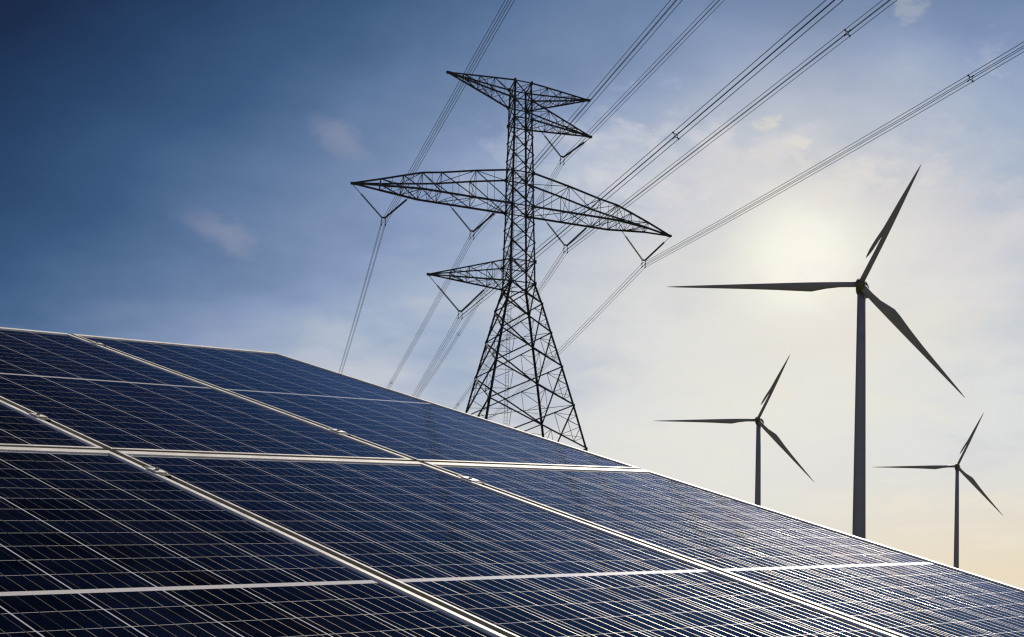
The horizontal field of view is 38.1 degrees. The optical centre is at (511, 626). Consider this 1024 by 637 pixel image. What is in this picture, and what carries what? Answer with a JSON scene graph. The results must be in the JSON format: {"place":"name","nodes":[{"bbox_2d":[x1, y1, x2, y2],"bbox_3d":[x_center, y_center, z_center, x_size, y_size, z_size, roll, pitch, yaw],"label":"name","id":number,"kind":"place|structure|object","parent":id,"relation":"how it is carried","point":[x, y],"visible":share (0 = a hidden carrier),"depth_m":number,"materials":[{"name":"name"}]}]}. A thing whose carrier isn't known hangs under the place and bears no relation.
{"place":"outdoors","nodes":[
{"label":"outdoors","id":0,"kind":"place"},
{"bbox_2d":[0,0,1023,588],"label":"sky","id":1,"kind":"structure","parent":0,"point":[172,171],"materials":[{"name":"blue"}]},
{"label":"ground","id":2,"kind":"structure","parent":0,"visible":0},
{"bbox_2d":[27,341,483,484],"bbox_3d":[-0.691,0.411,4.099,3.028,3.064,4.435,1,0,-44],"label":"mounting rack","id":3,"kind":"object","parent":2,"relation":"on","point":[151,468],"visible":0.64,"depth_m":4.03,"materials":[{"name":"metal"}]},
{"bbox_2d":[0,400,103,449],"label":"solar panel","id":4,"kind":"object","parent":3,"relation":"attached to","point":[19,427],"visible":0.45,"depth_m":3.80,"materials":[{"name":"glass"}]},
{"bbox_2d":[0,327,412,460],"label":"solar panel","id":5,"kind":"object","parent":3,"relation":"attached to","point":[105,398],"visible":0.77,"depth_m":4.56,"materials":[{"name":"glass"}]},
{"bbox_2d":[0,446,506,636],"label":"solar panel","id":6,"kind":"object","parent":3,"relation":"attached to","point":[100,543],"visible":1,"depth_m":2.76,"materials":[{"name":"glass"}]},
{"bbox_2d":[71,334,640,469],"bbox_3d":[-0.679,-0.846,5.568,0.980,0.044,2.311,-4,20,-42],"label":"solar panel","id":7,"kind":"object","parent":3,"relation":"attached to","point":[409,426],"visible":0.69,"depth_m":5.39,"materials":[{"name":"glass"}]},
{"bbox_2d":[115,451,896,636],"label":"solar panel","id":8,"kind":"object","parent":3,"relation":"attached to","point":[504,564],"visible":0.82,"depth_m":3.37,"materials":[{"name":"glass"}]},
{"bbox_2d":[423,462,1023,636],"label":"solar panel","id":9,"kind":"object","parent":3,"relation":"attached to","point":[892,591],"visible":0.81,"depth_m":4.04,"materials":[{"name":"glass"}]},
{"bbox_2d":[350,71,671,450],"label":"power pylon","id":10,"kind":"object","parent":2,"relation":"on","point":[526,216],"visible":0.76,"depth_m":188.62,"materials":[{"name":"metal"}]},
{"bbox_2d":[352,184,412,225],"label":"insulator set","id":11,"kind":"object","parent":10,"relation":"hanging from","point":[396,208],"visible":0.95,"depth_m":181.09,"materials":[{"name":"ceramic"}]},
{"bbox_2d":[338,0,514,372],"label":"wire bundle","id":12,"kind":"object","parent":11,"relation":"hanging from","point":[423,158],"visible":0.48,"depth_m":153.79,"materials":[{"name":"metal"}]},
{"bbox_2d":[428,275,490,319],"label":"insulator set","id":13,"kind":"object","parent":10,"relation":"hanging from","point":[452,303],"visible":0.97,"depth_m":185.91,"materials":[{"name":"ceramic"}]},
{"bbox_2d":[412,0,842,396],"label":"wire bundle","id":14,"kind":"object","parent":13,"relation":"hanging from","point":[646,160],"visible":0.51,"depth_m":115.96,"materials":[{"name":"metal"}]},
{"bbox_2d":[445,200,498,239],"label":"insulator set","id":15,"kind":"object","parent":10,"relation":"hanging from","point":[469,229],"visible":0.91,"depth_m":186.66,"materials":[{"name":"ceramic"}]},
{"bbox_2d":[386,0,681,387],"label":"wire bundle","id":16,"kind":"object","parent":15,"relation":"hanging from","point":[548,153],"visible":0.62,"depth_m":146.96,"materials":[{"name":"metal"}]},
{"bbox_2d":[538,127,589,164],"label":"insulator set","id":17,"kind":"object","parent":10,"relation":"hanging from","point":[567,154],"visible":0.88,"depth_m":192.89,"materials":[{"name":"ceramic"}]},
{"bbox_2d":[417,0,719,397],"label":"wire bundle","id":18,"kind":"object","parent":17,"relation":"hanging from","point":[575,148],"visible":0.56,"depth_m":176.57,"materials":[{"name":"metal"}]},
{"bbox_2d":[540,214,591,253],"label":"insulator set","id":19,"kind":"object","parent":10,"relation":"hanging from","point":[582,231],"visible":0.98,"depth_m":193.26,"materials":[{"name":"ceramic"}]},
{"bbox_2d":[453,0,896,408],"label":"wire bundle","id":20,"kind":"object","parent":19,"relation":"hanging from","point":[845,34],"visible":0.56,"depth_m":146.34,"materials":[{"name":"metal"}]},
{"bbox_2d":[619,227,669,267],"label":"insulator set","id":21,"kind":"object","parent":10,"relation":"hanging from","point":[651,254],"visible":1,"depth_m":198.92,"materials":[{"name":"ceramic"}]},
{"bbox_2d":[488,42,1023,419],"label":"wire bundle","id":22,"kind":"object","parent":21,"relation":"hanging from","point":[801,180],"visible":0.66,"depth_m":149.30,"materials":[{"name":"metal"}]},
{"bbox_2d":[658,355,814,505],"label":"wind turbine","id":23,"kind":"object","parent":2,"relation":"on","point":[758,421],"visible":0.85,"depth_m":701.87,"materials":[{"name":"paint"}]},
{"bbox_2d":[669,165,963,538],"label":"wind turbine","id":24,"kind":"object","parent":2,"relation":"on","point":[891,314],"visible":0.88,"depth_m":381.73,"materials":[{"name":"paint"}]},
{"bbox_2d":[881,413,1000,568],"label":"wind turbine","id":25,"kind":"object","parent":2,"relation":"on","point":[970,479],"visible":0.8,"depth_m":861.79,"materials":[{"name":"paint"}]}
]}

